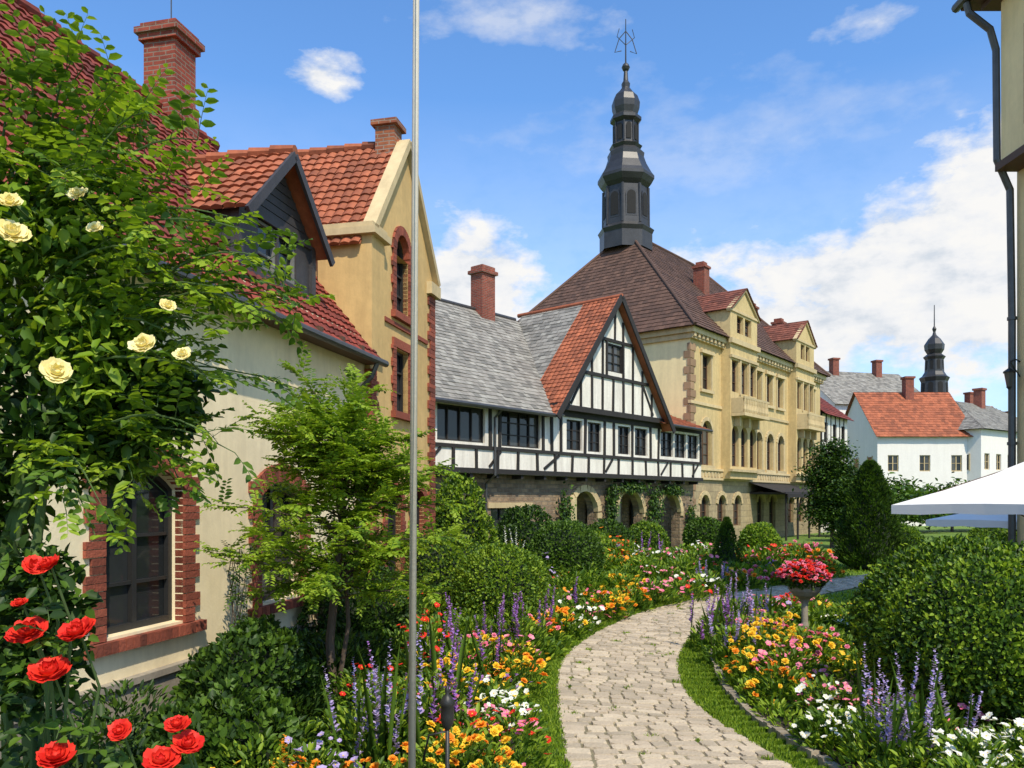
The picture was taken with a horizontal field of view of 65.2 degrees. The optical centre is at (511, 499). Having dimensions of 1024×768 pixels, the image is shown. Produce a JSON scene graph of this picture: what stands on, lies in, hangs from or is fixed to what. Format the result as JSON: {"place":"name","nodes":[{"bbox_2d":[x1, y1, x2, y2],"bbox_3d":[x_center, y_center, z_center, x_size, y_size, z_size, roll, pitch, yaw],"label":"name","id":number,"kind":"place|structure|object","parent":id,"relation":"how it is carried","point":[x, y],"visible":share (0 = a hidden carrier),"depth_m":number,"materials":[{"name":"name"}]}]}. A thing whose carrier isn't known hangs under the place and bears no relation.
{"place":"outdoors","nodes":[
{"label":"outdoors","id":0,"kind":"place"},
{"bbox_2d":[0,199,364,702],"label":"walls","id":1,"kind":"structure","parent":0,"point":[263,350],"depth_m":9.94,"materials":[{"name":"beige paint"}]},
{"bbox_2d":[0,0,380,357],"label":"tile roof","id":2,"kind":"structure","parent":1,"relation":"on","point":[329,311],"depth_m":10.76,"materials":[{"name":"red tile"}]},
{"bbox_2d":[134,0,204,140],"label":"chimney","id":3,"kind":"object","parent":2,"relation":"on","point":[176,45],"visible":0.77,"depth_m":13.48,"materials":[{"name":"red brick"}]},
{"bbox_2d":[200,177,315,298],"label":"dormer walls","id":4,"kind":"structure","parent":2,"relation":"on","point":[277,208],"depth_m":11.84,"materials":[{"name":"grey wood"}]},
{"bbox_2d":[182,145,326,260],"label":"dormer roof","id":5,"kind":"structure","parent":4,"relation":"on","point":[250,171],"depth_m":11.62,"materials":[{"name":"tile"}]},
{"bbox_2d":[245,151,334,266],"bbox_3d":[-3.186,-4.430,11.741,0.050,1.332,2.572,0,0,13],"label":"dormer bargeboard","id":6,"kind":"object","parent":5,"relation":"attached to","point":[270,184],"visible":0.93,"depth_m":11.71,"materials":[{"name":"grey wood"}]},
{"bbox_2d":[258,219,293,283],"bbox_3d":[-3.513,-3.640,11.817,0.060,0.680,1.100,0,0,13],"label":"dormer window","id":7,"kind":"structure","parent":4,"relation":"in","point":[267,253],"depth_m":11.74,"materials":[{"name":"grey glass"}]},
{"bbox_2d":[0,190,388,527],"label":"eaves and gutter","id":8,"kind":"object","parent":1,"relation":"attached to","point":[319,337],"visible":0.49,"depth_m":11.93,"materials":[{"name":"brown wood"}]},
{"bbox_2d":[103,475,290,634],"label":"windows","id":9,"kind":"structure","parent":1,"relation":"attached to","point":[138,591],"depth_m":8.82,"materials":[{"name":"black glass"}]},
{"bbox_2d":[81,448,313,660],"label":"brick window surrounds","id":10,"kind":"object","parent":1,"relation":"attached to","point":[105,647],"visible":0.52,"depth_m":9.15,"materials":[{"name":"red brick"}]},
{"bbox_2d":[26,0,1016,416],"label":"sky","id":11,"kind":"structure","parent":0,"point":[831,162],"materials":[{"name":"blue"}]},
{"bbox_2d":[73,573,1023,767],"bbox_3d":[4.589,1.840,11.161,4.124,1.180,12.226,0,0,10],"label":"flower bed","id":12,"kind":"object","parent":0,"point":[770,646],"visible":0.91,"depth_m":8.38,"materials":[{"name":"multicoloured plant"}]},
{"bbox_2d":[0,532,204,767],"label":"red rose bush","id":13,"kind":"object","parent":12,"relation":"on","point":[40,640],"visible":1,"depth_m":2.90,"materials":[{"name":"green plant"}]},
{"bbox_2d":[0,0,335,767],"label":"yellow climbing rose","id":14,"kind":"object","parent":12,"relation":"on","point":[114,404],"visible":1,"depth_m":3.25,"materials":[{"name":"green plant"}]},
{"bbox_2d":[134,672,308,767],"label":"green shrub","id":15,"kind":"object","parent":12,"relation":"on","point":[242,709],"visible":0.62,"depth_m":6.40,"materials":[{"name":"green plant"}]},
{"bbox_2d":[169,613,325,719],"bbox_3d":[-2.713,1.938,8.298,1.588,1.441,2.087,0,0,0],"label":"green shrub","id":16,"kind":"object","parent":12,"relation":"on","point":[251,662],"visible":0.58,"depth_m":7.94,"materials":[{"name":"green plant"}]},
{"bbox_2d":[221,532,365,626],"bbox_3d":[-2.940,1.411,11.613,0.335,1.982,4.316,0,0,13],"label":"climbing vine","id":17,"kind":"object","parent":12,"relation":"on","point":[233,579],"visible":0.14,"depth_m":9.87,"materials":[{"name":"green plant"}]},
{"bbox_2d":[193,342,472,694],"bbox_3d":[-1.952,0.314,8.877,3.060,4.179,3.248,0,0,0],"label":"young locust tree","id":18,"kind":"object","parent":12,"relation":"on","point":[348,454],"visible":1,"depth_m":8.63,"materials":[{"name":"green plant"}]},
{"bbox_2d":[296,558,422,653],"bbox_3d":[-2.342,1.739,12.256,1.948,1.902,1.951,0,0,0],"label":"green shrub","id":19,"kind":"object","parent":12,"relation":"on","point":[384,610],"visible":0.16,"depth_m":11.75,"materials":[{"name":"green plant"}]},
{"bbox_2d":[408,0,418,767],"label":"flag pole","id":20,"kind":"object","parent":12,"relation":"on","point":[413,458],"visible":1,"depth_m":4.98,"materials":[{"name":"metal"}]},
{"bbox_2d":[15,526,845,767],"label":"flower bed","id":21,"kind":"object","parent":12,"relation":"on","point":[454,652],"visible":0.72,"depth_m":9.08,"materials":[{"name":"multicoloured plant"}]},
{"bbox_2d":[422,684,455,767],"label":"garden light","id":22,"kind":"object","parent":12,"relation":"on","point":[447,703],"visible":1,"depth_m":5.18,"materials":[{"name":"black paint"}]},
{"bbox_2d":[405,529,482,614],"bbox_3d":[-1.341,1.574,16.193,2.312,2.034,2.028,0,0,0],"label":"boxwood ball","id":23,"kind":"object","parent":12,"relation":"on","point":[444,562],"visible":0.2,"depth_m":15.58,"materials":[{"name":"green plant"}]},
{"bbox_2d":[433,467,499,553],"bbox_3d":[-1.202,0.849,18.573,1.908,3.305,1.896,0,0,0],"label":"green shrub","id":24,"kind":"object","parent":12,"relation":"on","point":[480,528],"visible":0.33,"depth_m":18.15,"materials":[{"name":"green plant"}]},
{"bbox_2d":[448,540,550,617],"bbox_3d":[-0.237,1.617,14.674,1.926,1.775,1.863,0,0,0],"label":"boxwood ball","id":25,"kind":"object","parent":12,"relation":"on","point":[500,569],"visible":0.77,"depth_m":14.18,"materials":[{"name":"green plant"}]},
{"bbox_2d":[496,503,554,548],"bbox_3d":[0.350,1.362,24.507,2.136,2.530,2.036,0,0,0],"label":"green shrub","id":26,"kind":"object","parent":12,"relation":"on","point":[527,526],"visible":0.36,"depth_m":24.05,"materials":[{"name":"green plant"}]},
{"bbox_2d":[526,518,605,579],"bbox_3d":[1.377,1.461,20.614,2.076,2.033,1.991,0,0,0],"label":"boxwood ball","id":27,"kind":"object","parent":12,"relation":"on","point":[565,544],"visible":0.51,"depth_m":20.05,"materials":[{"name":"green plant"}]},
{"bbox_2d":[580,526,616,554],"bbox_3d":[2.504,1.649,25.501,1.711,1.687,1.622,0,0,0],"label":"boxwood ball","id":28,"kind":"object","parent":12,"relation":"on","point":[604,538],"visible":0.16,"depth_m":25.16,"materials":[{"name":"green plant"}]},
{"bbox_2d":[710,516,745,565],"bbox_3d":[6.531,1.436,24.417,1.223,1.928,1.211,0,0,-30],"label":"cone topiary","id":29,"kind":"object","parent":12,"relation":"on","point":[725,550],"visible":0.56,"depth_m":24.22,"materials":[{"name":"green plant"}]},
{"bbox_2d":[710,643,844,767],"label":"bed edging kerb","id":30,"kind":"structure","parent":12,"relation":"on","point":[782,733],"depth_m":8.16,"materials":[{"name":"stone"}]},
{"bbox_2d":[775,558,832,627],"bbox_3d":[5.035,1.702,13.793,0.952,1.395,0.956,0,0,0],"label":"flower urn","id":31,"kind":"object","parent":12,"relation":"on","point":[808,586],"visible":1,"depth_m":13.61,"materials":[{"name":"stone"}]},
{"bbox_2d":[842,532,1023,737],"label":"boxwood shrub","id":32,"kind":"object","parent":12,"relation":"on","point":[960,605],"visible":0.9,"depth_m":7.84,"materials":[{"name":"green plant"}]},
{"bbox_2d":[433,473,692,547],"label":"stone ground floor","id":33,"kind":"structure","parent":0,"point":[546,494],"depth_m":33.30,"materials":[{"name":"beige stone"}]},
{"bbox_2d":[434,310,700,481],"bbox_3d":[2.615,-4.825,34.230,8.442,7.750,24.694,0,0,20],"label":"plaster infill","id":34,"kind":"object","parent":33,"relation":"on","point":[464,457],"visible":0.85,"depth_m":34.11,"materials":[{"name":"white paint"}]},
{"bbox_2d":[434,294,702,484],"bbox_3d":[2.380,-4.828,32.636,1.200,8.056,23.040,0,0,41],"label":"timber frame","id":35,"kind":"object","parent":33,"relation":"on","point":[567,409],"visible":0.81,"depth_m":34.06,"materials":[{"name":"wood"}]},
{"bbox_2d":[435,300,581,415],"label":"slate roof","id":36,"kind":"structure","parent":35,"relation":"attached to","point":[500,361],"depth_m":32.48,"materials":[{"name":"grey stone"}]},
{"bbox_2d":[468,264,497,320],"bbox_3d":[-1.305,-8.925,35.944,0.900,3.050,1.050,0,0,41],"label":"chimney","id":37,"kind":"object","parent":36,"relation":"on","point":[483,276],"visible":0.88,"depth_m":35.65,"materials":[{"name":"red brick"}]},
{"bbox_2d":[437,343,696,458],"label":"windows","id":38,"kind":"structure","parent":35,"relation":"attached to","point":[459,423],"depth_m":31.03,"materials":[{"name":"black glass"}]},
{"bbox_2d":[517,293,707,431],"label":"tile roof","id":39,"kind":"structure","parent":35,"relation":"attached to","point":[561,372],"depth_m":34.18,"materials":[{"name":"orange tile"}]},
{"bbox_2d":[487,485,683,518],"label":"arch stones","id":40,"kind":"object","parent":33,"relation":"on","point":[590,491],"visible":0.61,"depth_m":35.00,"materials":[{"name":"stone"}]},
{"bbox_2d":[556,572,890,767],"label":"garden path","id":41,"kind":"structure","parent":0,"point":[599,731],"depth_m":9.25,"materials":[{"name":"stone"}]},
{"bbox_2d":[693,480,817,540],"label":"ashlar ground floor","id":42,"kind":"structure","parent":0,"point":[747,511],"depth_m":48.15,"materials":[{"name":"stone"}]},
{"bbox_2d":[530,526,991,767],"bbox_3d":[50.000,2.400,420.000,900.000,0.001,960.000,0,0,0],"label":"ground","id":43,"kind":"structure","parent":0,"point":[933,531],"depth_m":48.63,"materials":[{"name":"green plant"}]},
{"bbox_2d":[0,618,320,759],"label":"stone plinth","id":44,"kind":"structure","parent":43,"relation":"on","point":[164,676],"depth_m":8.41,"materials":[{"name":"beige stone"}]},
{"bbox_2d":[316,159,432,604],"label":"walls","id":45,"kind":"structure","parent":43,"relation":"on","point":[355,279],"depth_m":14.84,"materials":[{"name":"paint"}]},
{"bbox_2d":[297,139,400,245],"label":"tile roof","id":46,"kind":"structure","parent":45,"relation":"on","point":[344,180],"depth_m":15.30,"materials":[{"name":"tile"}]},
{"bbox_2d":[370,117,405,156],"bbox_3d":[-2.448,-7.025,15.866,0.540,0.850,0.540,0,0,13],"label":"chimney","id":47,"kind":"object","parent":46,"relation":"on","point":[389,131],"visible":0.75,"depth_m":15.67,"materials":[{"name":"red brick"}]},
{"bbox_2d":[323,139,440,299],"bbox_3d":[-2.538,-5.745,15.852,1.230,2.690,3.802,0,0,13],"label":"gable coping","id":48,"kind":"object","parent":45,"relation":"on","point":[400,155],"visible":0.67,"depth_m":14.93,"materials":[{"name":"stone"}]},
{"bbox_2d":[364,226,435,576],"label":"brick quoins","id":49,"kind":"object","parent":45,"relation":"attached to","point":[400,233],"visible":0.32,"depth_m":15.89,"materials":[{"name":"red brick"}]},
{"bbox_2d":[386,239,418,570],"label":"windows","id":50,"kind":"structure","parent":45,"relation":"attached to","point":[399,380],"depth_m":15.88,"materials":[{"name":"black paint"}]},
{"bbox_2d":[491,493,633,532],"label":"ground floor openings","id":51,"kind":"object","parent":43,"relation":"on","point":[627,515],"visible":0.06,"depth_m":37.67,"materials":[{"name":"black glass"}]},
{"bbox_2d":[435,298,712,511],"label":"gutters","id":52,"kind":"object","parent":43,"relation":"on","point":[481,405],"visible":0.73,"depth_m":29.26,"materials":[{"name":"metal"}]},
{"bbox_2d":[588,518,634,542],"bbox_3d":[3.572,1.590,29.988,1.902,1.831,1.934,0,0,40],"label":"boxwood ball","id":53,"kind":"object","parent":43,"relation":"on","point":[613,528],"visible":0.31,"depth_m":29.60,"materials":[{"name":"green plant"}]},
{"bbox_2d":[556,479,698,540],"bbox_3d":[5.746,0.630,36.968,0.517,3.747,11.981,0,0,41],"label":"climbing vine","id":54,"kind":"object","parent":43,"relation":"on","point":[639,488],"visible":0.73,"depth_m":36.76,"materials":[{"name":"green plant"}]},
{"bbox_2d":[571,338,689,521],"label":"side walls","id":55,"kind":"structure","parent":43,"relation":"on","point":[668,361],"depth_m":42.67,"materials":[{"name":"yellow paint"}]},
{"bbox_2d":[684,342,695,516],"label":"quoins","id":56,"kind":"object","parent":55,"relation":"attached to","point":[691,361],"visible":0.45,"depth_m":42.08,"materials":[{"name":"brown stone"}]},
{"bbox_2d":[639,290,825,503],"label":"stone trim","id":57,"kind":"structure","parent":55,"relation":"on","point":[748,409],"depth_m":46.68,"materials":[{"name":"stone"}]},
{"bbox_2d":[518,240,830,376],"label":"hip roof","id":58,"kind":"structure","parent":57,"relation":"on","point":[657,288],"depth_m":47.89,"materials":[{"name":"brown tile"}]},
{"bbox_2d":[598,19,653,251],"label":"spire","id":59,"kind":"structure","parent":58,"relation":"on","point":[625,180],"depth_m":49.75,"materials":[{"name":"grey metal"}]},
{"bbox_2d":[692,261,786,324],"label":"chimneys","id":60,"kind":"object","parent":58,"relation":"on","point":[701,269],"visible":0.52,"depth_m":50.98,"materials":[{"name":"red brick"}]},
{"bbox_2d":[682,294,819,482],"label":"facade walls","id":61,"kind":"structure","parent":57,"relation":"on","point":[722,419],"depth_m":46.71,"materials":[{"name":"paint"}]},
{"bbox_2d":[700,317,810,525],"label":"windows","id":62,"kind":"structure","parent":61,"relation":"attached to","point":[705,462],"depth_m":47.25,"materials":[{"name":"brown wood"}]},
{"bbox_2d":[697,288,817,347],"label":"dormer roofs","id":63,"kind":"structure","parent":57,"relation":"on","point":[724,300],"depth_m":47.34,"materials":[{"name":"red tile"}]},
{"bbox_2d":[629,519,670,549],"bbox_3d":[5.287,1.638,31.497,1.838,1.780,1.640,0,0,0],"label":"boxwood ball","id":64,"kind":"object","parent":43,"relation":"on","point":[646,527],"visible":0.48,"depth_m":31.03,"materials":[{"name":"green plant"}]},
{"bbox_2d":[512,563,889,767],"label":"lawn grass","id":65,"kind":"structure","parent":43,"relation":"on","point":[709,697],"depth_m":9.41,"materials":[{"name":"green plant"}]},
{"bbox_2d":[682,516,720,547],"bbox_3d":[8.241,1.613,34.016,2.093,1.915,1.908,0,0,0],"label":"boxwood ball","id":66,"kind":"object","parent":43,"relation":"on","point":[704,529],"visible":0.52,"depth_m":33.52,"materials":[{"name":"green plant"}]},
{"bbox_2d":[738,521,782,556],"bbox_3d":[10.205,1.708,32.969,1.837,1.699,1.875,0,0,0],"label":"boxwood ball","id":67,"kind":"object","parent":43,"relation":"on","point":[764,534],"visible":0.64,"depth_m":32.47,"materials":[{"name":"green plant"}]},
{"bbox_2d":[750,483,820,540],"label":"entrance canopy","id":68,"kind":"object","parent":43,"relation":"on","point":[785,489],"visible":0.63,"depth_m":48.59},
{"bbox_2d":[791,435,864,547],"bbox_3d":[16.104,-0.433,39.793,4.353,5.675,4.021,0,0,0],"label":"deciduous tree","id":69,"kind":"object","parent":43,"relation":"on","point":[831,475],"visible":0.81,"depth_m":39.42,"materials":[{"name":"green plant"}]},
{"bbox_2d":[820,410,846,532],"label":"walls","id":70,"kind":"structure","parent":43,"relation":"on","point":[837,426],"depth_m":61.38,"materials":[{"name":"white paint"}]},
{"bbox_2d":[824,422,842,443],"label":"windows","id":71,"kind":"structure","parent":70,"relation":"attached to","point":[833,433],"depth_m":61.52,"materials":[{"name":"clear glass"}]},
{"bbox_2d":[821,411,846,450],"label":"timber frame","id":72,"kind":"object","parent":70,"relation":"attached to","point":[831,428],"visible":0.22,"depth_m":60.66,"materials":[{"name":"black wood"}]},
{"bbox_2d":[820,397,853,420],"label":"roof","id":73,"kind":"structure","parent":70,"relation":"on","point":[826,407],"depth_m":62.34,"materials":[{"name":"red tile"}]},
{"bbox_2d":[820,390,848,413],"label":"walls","id":74,"kind":"structure","parent":43,"relation":"on","point":[842,408],"depth_m":88.34,"materials":[{"name":"white paint"}]},
{"bbox_2d":[820,371,919,403],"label":"roof","id":75,"kind":"structure","parent":74,"relation":"on","point":[841,387],"depth_m":92.84,"materials":[{"name":"grey stone"}]},
{"bbox_2d":[828,357,882,376],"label":"chimneys","id":76,"kind":"object","parent":75,"relation":"on","point":[834,367],"visible":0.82,"depth_m":94.56,"materials":[{"name":"red brick"}]},
{"bbox_2d":[829,459,913,569],"bbox_3d":[12.384,0.484,27.621,2.632,3.832,2.761,0,0,-41],"label":"conifer tree","id":77,"kind":"object","parent":43,"relation":"on","point":[873,534],"visible":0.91,"depth_m":27.08,"materials":[{"name":"green plant"}]},
{"bbox_2d":[822,489,920,526],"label":"deciduous tree","id":78,"kind":"object","parent":43,"relation":"on","point":[898,497],"visible":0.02,"depth_m":45.45,"materials":[{"name":"green plant"}]},
{"bbox_2d":[803,472,948,529],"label":"deciduous tree","id":79,"kind":"object","parent":43,"relation":"on","point":[907,491],"visible":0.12,"depth_m":51.29,"materials":[{"name":"green plant"}]},
{"bbox_2d":[895,523,926,547],"bbox_3d":[14.555,1.648,30.541,2.215,1.770,2.290,0,0,0],"label":"hedge shrub","id":80,"kind":"object","parent":43,"relation":"on","point":[915,535],"visible":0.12,"depth_m":29.69,"materials":[{"name":"green plant"}]},
{"bbox_2d":[890,478,951,526],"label":"deciduous tree","id":81,"kind":"object","parent":43,"relation":"on","point":[914,485],"visible":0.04,"depth_m":57.30,"materials":[{"name":"green plant"}]},
{"bbox_2d":[919,305,949,391],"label":"church tower","id":82,"kind":"structure","parent":43,"relation":"on","point":[934,378],"depth_m":85.24,"materials":[{"name":"grey metal"}]},
{"bbox_2d":[906,471,969,531],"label":"deciduous tree","id":83,"kind":"object","parent":43,"relation":"on","point":[949,484],"visible":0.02,"depth_m":59.75,"materials":[{"name":"green plant"}]},
{"bbox_2d":[891,462,1023,516],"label":"patio umbrella","id":84,"kind":"object","parent":43,"relation":"on","point":[1001,492],"visible":0.94,"depth_m":11.85,"materials":[{"name":"white fabric"}]},
{"bbox_2d":[926,514,1016,530],"bbox_3d":[11.200,1.090,17.300,2.828,2.620,2.828,0,0,-17],"label":"patio umbrella","id":85,"kind":"object","parent":43,"relation":"on","point":[985,521],"visible":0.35,"depth_m":17.18,"materials":[{"name":"white fabric"}]},
{"bbox_2d":[965,527,1005,540],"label":"hedge shrub","id":86,"kind":"object","parent":43,"relation":"on","point":[985,531],"visible":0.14,"depth_m":27.25,"materials":[{"name":"green plant"}]},
{"bbox_2d":[994,528,1016,541],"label":"hedge shrub","id":87,"kind":"object","parent":43,"relation":"on","point":[1004,535],"visible":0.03,"depth_m":23.19,"materials":[{"name":"green plant"}]},
{"bbox_2d":[847,397,966,525],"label":"walls","id":88,"kind":"structure","parent":0,"point":[909,451],"depth_m":74.00,"materials":[{"name":"white paint"}]},
{"bbox_2d":[853,455,960,470],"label":"windows","id":89,"kind":"structure","parent":88,"relation":"attached to","point":[924,462],"depth_m":74.16,"materials":[{"name":"glass"}]},
{"bbox_2d":[845,392,973,436],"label":"roof","id":90,"kind":"structure","parent":88,"relation":"on","point":[921,414],"depth_m":75.91,"materials":[{"name":"orange tile"}]},
{"bbox_2d":[900,376,915,399],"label":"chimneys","id":91,"kind":"object","parent":90,"relation":"on","point":[908,387],"visible":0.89,"depth_m":77.60,"materials":[{"name":"red brick"}]},
{"bbox_2d":[965,429,1016,481],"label":"walls","id":92,"kind":"structure","parent":0,"point":[991,443],"depth_m":73.83,"materials":[{"name":"white paint"}]},
{"bbox_2d":[967,453,999,470],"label":"windows","id":93,"kind":"structure","parent":92,"relation":"attached to","point":[986,461],"depth_m":73.94,"materials":[{"name":"glass"}]},
{"bbox_2d":[955,401,1016,432],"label":"roof","id":94,"kind":"structure","parent":92,"relation":"on","point":[988,417],"depth_m":76.95,"materials":[{"name":"grey tile"}]},
{"bbox_2d":[972,388,986,408],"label":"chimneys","id":95,"kind":"object","parent":94,"relation":"on","point":[979,397],"visible":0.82,"depth_m":80.79,"materials":[{"name":"red brick"}]},
{"bbox_2d":[1001,0,1023,547],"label":"walls","id":96,"kind":"structure","parent":0,"point":[1012,75],"depth_m":15.76,"materials":[{"name":"yellow paint"}]},
{"bbox_2d":[951,0,1016,542],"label":"downpipe and gutter","id":97,"kind":"object","parent":96,"relation":"attached to","point":[976,18],"visible":0.79,"depth_m":15.95,"materials":[{"name":"metal"}]},
{"bbox_2d":[961,0,1023,171],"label":"cornice","id":98,"kind":"structure","parent":96,"relation":"attached to","point":[1013,161],"depth_m":15.85,"materials":[{"name":"brown wood"}]},
{"bbox_2d":[1003,359,1020,388],"bbox_3d":[9.934,-2.507,15.900,0.349,0.615,0.208,0,0,0],"label":"wall lantern","id":99,"kind":"object","parent":96,"relation":"attached to","point":[1009,372],"depth_m":15.87,"materials":[{"name":"black paint"}]},
{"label":"walls","id":100,"kind":"object","parent":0,"visible":0},
{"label":"roof","id":101,"kind":"object","parent":100,"relation":"on","visible":0},
{"bbox_2d":[963,392,972,403],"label":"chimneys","id":102,"kind":"object","parent":101,"relation":"on","point":[968,397],"visible":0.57,"depth_m":97.13,"materials":[{"name":"red brick"}]}
]}

